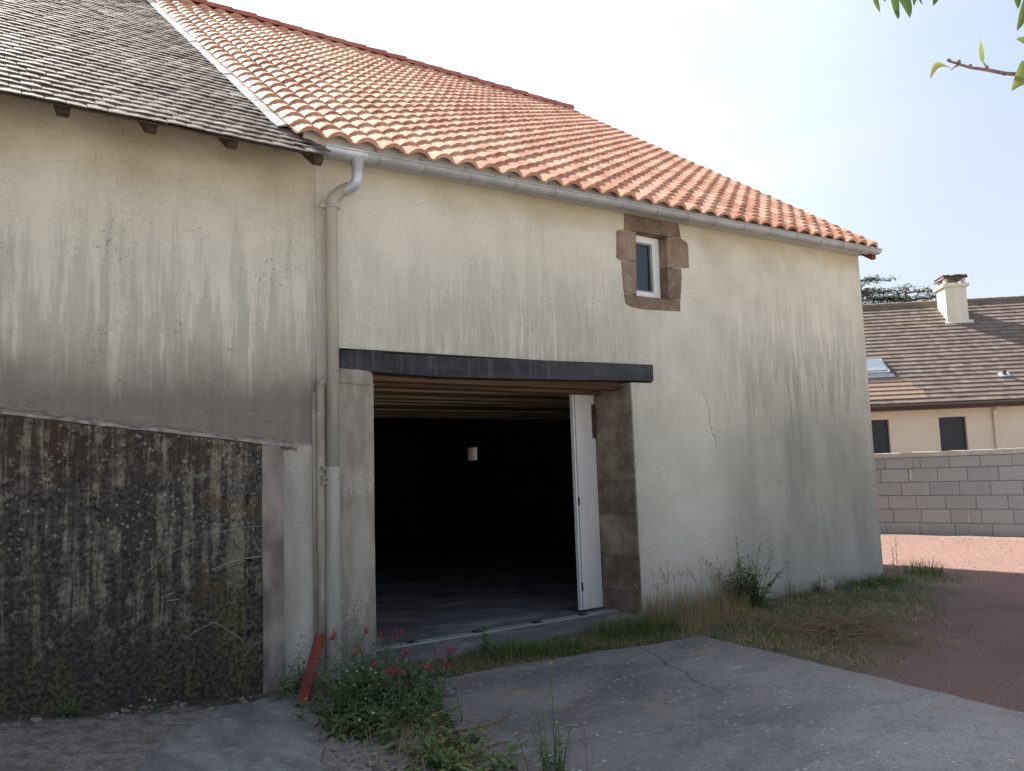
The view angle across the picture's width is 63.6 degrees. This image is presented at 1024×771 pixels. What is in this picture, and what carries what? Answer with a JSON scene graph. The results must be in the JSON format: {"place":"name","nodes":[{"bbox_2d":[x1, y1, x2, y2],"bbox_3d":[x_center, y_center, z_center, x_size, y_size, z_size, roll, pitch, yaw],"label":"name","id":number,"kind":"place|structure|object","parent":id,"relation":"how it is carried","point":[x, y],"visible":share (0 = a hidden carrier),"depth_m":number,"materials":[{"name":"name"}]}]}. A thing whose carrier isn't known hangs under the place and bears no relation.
{"place":"outdoors","nodes":[
{"label":"outdoors","id":0,"kind":"place"},
{"bbox_2d":[0,534,1023,770],"bbox_3d":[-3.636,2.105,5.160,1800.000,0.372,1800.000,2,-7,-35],"label":"ground","id":1,"kind":"structure","parent":0,"point":[95,746],"depth_m":6.51,"materials":[{"name":"grey concrete"}]},
{"bbox_2d":[56,696,88,716],"bbox_3d":[-2.879,2.108,5.380,0.207,0.142,0.192,0,-6,-18],"label":"rosette","id":2,"kind":"object","parent":1,"relation":"on","point":[65,712],"visible":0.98,"depth_m":5.39,"materials":[{"name":"green plant"}]},
{"bbox_2d":[131,697,160,711],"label":"moss weed","id":3,"kind":"object","parent":1,"relation":"on","point":[158,709],"visible":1,"depth_m":5.64,"materials":[{"name":"green plant"}]},
{"bbox_2d":[0,407,296,713],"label":"wall","id":4,"kind":"structure","parent":1,"relation":"on","point":[139,562],"depth_m":5.83,"materials":[{"name":"concrete"}]},
{"bbox_2d":[0,0,330,685],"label":"outbuilding","id":5,"kind":"structure","parent":1,"relation":"on","point":[157,228],"depth_m":6.32,"materials":[{"name":"grey paint"}]},
{"bbox_2d":[138,698,324,770],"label":"concrete apron","id":6,"kind":"object","parent":1,"relation":"on","point":[245,737],"visible":0.97,"depth_m":4.87,"materials":[{"name":"grey concrete"}]},
{"bbox_2d":[0,692,464,770],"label":"rubble","id":7,"kind":"object","parent":1,"relation":"on","point":[38,721],"visible":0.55,"depth_m":5.03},
{"bbox_2d":[274,660,313,693],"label":"clover weed","id":8,"kind":"object","parent":1,"relation":"on","point":[297,686],"visible":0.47,"depth_m":6.23,"materials":[{"name":"green plant"}]},
{"bbox_2d":[296,633,326,701],"bbox_3d":[-1.504,2.121,6.187,0.093,0.428,0.522,-2,-6,3],"label":"red board","id":9,"kind":"object","parent":1,"relation":"on","point":[305,690],"visible":0.82,"depth_m":6.19,"materials":[{"name":"paint"}]},
{"bbox_2d":[292,659,413,725],"bbox_3d":[-1.034,2.095,5.620,0.854,0.364,0.762,-2,-6,0],"label":"daisy weed","id":10,"kind":"object","parent":1,"relation":"on","point":[345,697],"visible":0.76,"depth_m":5.60,"materials":[{"name":"green plant"}]},
{"bbox_2d":[268,625,439,713],"bbox_3d":[-1.169,2.066,6.052,0.947,0.573,1.052,-7,-8,38],"label":"valerian plant","id":11,"kind":"object","parent":1,"relation":"on","point":[365,662],"visible":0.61,"depth_m":6.06,"materials":[{"name":"green plant"}]},
{"bbox_2d":[313,688,413,743],"bbox_3d":[-0.949,2.123,5.300,0.618,0.262,0.735,-2,-6,4],"label":"dark weed","id":12,"kind":"object","parent":1,"relation":"on","point":[335,726],"visible":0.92,"depth_m":5.18,"materials":[{"name":"green plant"}]},
{"bbox_2d":[346,646,456,717],"bbox_3d":[-0.735,2.079,5.759,0.882,0.407,0.831,2,-7,-35],"label":"valerian plant","id":13,"kind":"object","parent":1,"relation":"on","point":[395,683],"visible":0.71,"depth_m":5.71,"materials":[{"name":"green plant"}]},
{"bbox_2d":[347,674,463,738],"bbox_3d":[-0.649,2.056,5.218,0.753,0.326,0.613,2,-7,-35],"label":"tangled weed","id":14,"kind":"object","parent":1,"relation":"on","point":[421,720],"visible":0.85,"depth_m":5.25,"materials":[{"name":"green plant"}]},
{"bbox_2d":[359,657,452,695],"bbox_3d":[-0.856,2.188,6.244,0.659,0.282,0.868,4,-8,-44],"label":"mixed weed","id":15,"kind":"object","parent":1,"relation":"on","point":[413,674],"visible":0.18,"depth_m":6.15,"materials":[{"name":"green plant"}]},
{"bbox_2d":[379,717,490,764],"bbox_3d":[-0.449,2.070,4.726,0.657,0.221,0.565,-1,-6,-5],"label":"leafy weed","id":16,"kind":"object","parent":1,"relation":"on","point":[463,745],"visible":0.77,"depth_m":4.76,"materials":[{"name":"green plant"}]},
{"bbox_2d":[431,714,441,730],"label":"dandelion","id":17,"kind":"object","parent":1,"relation":"on","point":[437,723],"visible":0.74,"depth_m":5.25,"materials":[{"name":"green plant"}]},
{"bbox_2d":[403,740,532,770],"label":"broad weed","id":18,"kind":"object","parent":1,"relation":"on","point":[451,764],"visible":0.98,"depth_m":4.41,"materials":[{"name":"green plant"}]},
{"bbox_2d":[478,620,490,653],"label":"single weed","id":19,"kind":"object","parent":1,"relation":"on","point":[486,642],"visible":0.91,"depth_m":7.29,"materials":[{"name":"green plant"}]},
{"bbox_2d":[3,533,1023,770],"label":"pebbles","id":20,"kind":"object","parent":1,"relation":"on","point":[325,726],"visible":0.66,"depth_m":6.00,"materials":[{"name":"gravel"}]},
{"bbox_2d":[153,0,883,675],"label":"barn","id":21,"kind":"structure","parent":1,"relation":"on","point":[717,372],"depth_m":9.42,"materials":[{"name":"white paint"}]},
{"bbox_2d":[311,376,325,682],"bbox_3d":[-1.515,1.138,6.705,0.187,2.451,0.084,2,-7,-35],"label":"cable duct","id":22,"kind":"object","parent":21,"relation":"attached to","point":[318,396],"visible":0.67,"depth_m":6.67,"materials":[{"name":"grey plastic"}]},
{"bbox_2d":[319,156,363,680],"bbox_3d":[-1.363,0.207,6.756,0.392,4.261,0.155,-3,-6,11],"label":"downpipe","id":23,"kind":"object","parent":21,"relation":"attached to","point":[332,477],"visible":1,"depth_m":6.73,"materials":[{"name":"metal"}]},
{"bbox_2d":[465,446,476,461],"bbox_3d":[-0.904,1.574,18.981,0.040,0.360,0.570,2,-7,-35],"label":"gable window","id":24,"kind":"structure","parent":21,"relation":"in","point":[470,451],"depth_m":19.02,"materials":[{"name":"white"}]},
{"bbox_2d":[569,395,602,609],"bbox_3d":[0.826,1.237,9.123,0.315,2.400,0.070,2,-7,-35],"label":"garage door","id":25,"kind":"structure","parent":21,"relation":"attached to","point":[585,495],"depth_m":9.10,"materials":[{"name":"white plastic"}]},
{"bbox_2d":[574,395,602,609],"bbox_3d":[0.837,1.246,9.141,0.275,2.385,0.040,2,-7,-35],"label":"door panel","id":26,"kind":"structure","parent":25,"relation":"in","point":[591,571],"depth_m":9.11,"materials":[{"name":"white wood"}]},
{"bbox_2d":[324,143,882,254],"bbox_3d":[1.731,-1.915,9.030,7.972,0.305,0.150,2,-7,-35],"label":"gutter","id":27,"kind":"object","parent":21,"relation":"attached to","point":[374,157],"visible":0.88,"depth_m":8.18,"materials":[{"name":"metal"}]},
{"bbox_2d":[616,230,635,260],"bbox_3d":[1.196,-1.516,9.097,0.302,0.358,0.214,2,-7,-35],"label":"window stone","id":28,"kind":"structure","parent":21,"relation":"in","point":[625,240],"depth_m":9.00,"materials":[{"name":"brown stone"}]},
{"bbox_2d":[621,261,636,294],"bbox_3d":[1.227,-1.172,9.074,0.212,0.383,0.214,2,-7,-35],"label":"window stone","id":29,"kind":"structure","parent":21,"relation":"in","point":[628,267],"depth_m":8.98,"materials":[{"name":"brown stone"}]},
{"bbox_2d":[636,236,660,298],"bbox_3d":[1.458,-1.323,9.327,0.515,0.724,0.075,2,-7,-35],"label":"window","id":30,"kind":"structure","parent":21,"relation":"in","point":[647,249],"depth_m":9.37,"materials":[{"name":"white plastic"}]},
{"bbox_2d":[659,268,681,299],"bbox_3d":[1.796,-1.149,9.465,0.231,0.376,0.214,2,-7,-35],"label":"window stone","id":31,"kind":"structure","parent":21,"relation":"in","point":[670,278],"depth_m":9.37,"materials":[{"name":"brown stone"}]},
{"bbox_2d":[658,237,688,269],"bbox_3d":[1.843,-1.505,9.544,0.360,0.369,0.214,2,-7,-35],"label":"window stone","id":32,"kind":"structure","parent":21,"relation":"in","point":[673,252],"depth_m":9.43,"materials":[{"name":"brown stone"}]},
{"bbox_2d":[321,582,989,770],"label":"dry grass","id":33,"kind":"structure","parent":1,"relation":"on","point":[705,617],"depth_m":8.03,"materials":[{"name":"brown plant"}]},
{"bbox_2d":[376,555,983,688],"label":"grass","id":34,"kind":"structure","parent":1,"relation":"on","point":[623,631],"depth_m":7.80,"materials":[{"name":"green plant"}]},
{"bbox_2d":[635,555,747,624],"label":"grass seed heads","id":35,"kind":"object","parent":1,"relation":"on","point":[690,572],"depth_m":8.66,"materials":[{"name":"plant"}]},
{"bbox_2d":[432,635,1023,770],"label":"concrete slab","id":36,"kind":"structure","parent":1,"relation":"on","point":[697,703],"depth_m":5.18,"materials":[{"name":"grey concrete"}]},
{"bbox_2d":[426,696,469,719],"bbox_3d":[-0.423,2.144,5.492,0.023,0.036,0.520,-5,-7,30],"label":"stick","id":37,"kind":"object","parent":36,"relation":"on","point":[450,707],"visible":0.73,"depth_m":5.51,"materials":[{"name":"wood"}]},
{"bbox_2d":[438,710,510,734],"bbox_3d":[-0.217,2.087,5.092,0.552,0.051,0.059,2,-7,-35],"label":"stick","id":38,"kind":"object","parent":36,"relation":"on","point":[466,729],"visible":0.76,"depth_m":5.08,"materials":[{"name":"brown wood"}]},
{"bbox_2d":[486,741,510,747],"bbox_3d":[-0.081,2.070,4.763,0.163,0.012,0.036,2,-7,-35],"label":"stick","id":39,"kind":"object","parent":36,"relation":"on","point":[496,744],"visible":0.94,"depth_m":4.77,"materials":[{"name":"wood"}]},
{"bbox_2d":[515,711,573,770],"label":"tall weed","id":40,"kind":"object","parent":36,"relation":"on","point":[546,767],"visible":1,"depth_m":4.24,"materials":[{"name":"green plant"}]},
{"bbox_2d":[549,662,555,763],"bbox_3d":[0.210,1.757,4.310,0.039,0.616,0.054,-3,-6,11],"label":"flower spike","id":41,"kind":"object","parent":36,"relation":"on","point":[552,712],"visible":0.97,"depth_m":4.32,"materials":[{"name":"green plant"}]},
{"bbox_2d":[568,677,593,770],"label":"dry stalk","id":42,"kind":"object","parent":36,"relation":"on","point":[583,722],"visible":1,"depth_m":4.33,"materials":[{"name":"green plant"}]},
{"bbox_2d":[706,538,790,610],"bbox_3d":[2.599,2.087,9.196,0.866,0.821,0.821,-3,-6,7],"label":"nightshade shrub","id":43,"kind":"object","parent":1,"relation":"on","point":[750,588],"visible":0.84,"depth_m":9.13,"materials":[{"name":"green plant"}]},
{"bbox_2d":[785,580,796,599],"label":"wall weed","id":44,"kind":"object","parent":1,"relation":"on","point":[790,593],"depth_m":9.75,"materials":[{"name":"green plant"}]},
{"bbox_2d":[817,571,826,595],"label":"wall weed","id":45,"kind":"object","parent":1,"relation":"on","point":[825,581],"depth_m":9.96,"materials":[{"name":"green plant"}]},
{"bbox_2d":[817,579,833,592],"bbox_3d":[3.871,2.494,10.197,0.287,0.194,0.154,2,-7,-35],"label":"stone","id":46,"kind":"object","parent":1,"relation":"on","point":[830,585],"visible":0.74,"depth_m":10.13,"materials":[{"name":"grey stone"}]},
{"bbox_2d":[749,607,942,658],"bbox_3d":[2.995,2.224,7.552,1.789,0.262,1.460,-6,-7,34],"label":"twig pile","id":47,"kind":"object","parent":1,"relation":"on","point":[875,630],"visible":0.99,"depth_m":7.53,"materials":[{"name":"brown wood"}]},
{"bbox_2d":[860,274,910,304],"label":"cedar tree","id":48,"kind":"object","parent":1,"relation":"on","point":[867,292],"visible":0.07,"depth_m":44.33,"materials":[{"name":"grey plant"}]},
{"bbox_2d":[882,538,900,569],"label":"corner bush","id":49,"kind":"object","parent":1,"relation":"on","point":[893,564],"visible":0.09,"depth_m":12.06,"materials":[{"name":"green plant"}]},
{"bbox_2d":[865,283,936,303],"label":"cedar tree","id":50,"kind":"object","parent":1,"relation":"on","point":[918,298],"visible":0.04,"depth_m":44.58,"materials":[{"name":"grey plant"}]},
{"bbox_2d":[862,274,1023,453],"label":"house","id":51,"kind":"structure","parent":1,"relation":"on","point":[945,371],"depth_m":25.22,"materials":[{"name":"tile"}]},
{"bbox_2d":[871,420,889,453],"bbox_3d":[10.840,1.658,24.649,0.800,1.240,0.048,-3,-6,7],"label":"window","id":52,"kind":"structure","parent":51,"relation":"in","point":[879,427],"depth_m":24.62,"materials":[{"name":"black glass"}]},
{"bbox_2d":[866,358,894,377],"bbox_3d":[11.149,-0.532,25.763,1.220,0.685,0.834,-3,-6,7],"label":"roof window","id":53,"kind":"structure","parent":51,"relation":"in","point":[876,367],"depth_m":25.50,"materials":[{"name":"glass"}]},
{"bbox_2d":[939,417,966,450],"bbox_3d":[13.013,1.556,24.397,0.760,1.240,0.048,-3,-6,7],"label":"window","id":54,"kind":"structure","parent":51,"relation":"in","point":[952,429],"depth_m":24.39,"materials":[{"name":"black glass"}]},
{"bbox_2d":[873,0,1023,90],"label":"peach tree","id":55,"kind":"object","parent":1,"relation":"on","point":[1018,74],"visible":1,"depth_m":1.97,"materials":[{"name":"green plant"}]},
{"bbox_2d":[874,448,1023,536],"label":"block wall","id":56,"kind":"structure","parent":1,"relation":"on","point":[968,492],"depth_m":15.01,"materials":[{"name":"concrete"}]},
{"bbox_2d":[208,0,1023,303],"label":"sky","id":57,"kind":"structure","parent":0,"point":[833,111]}
]}

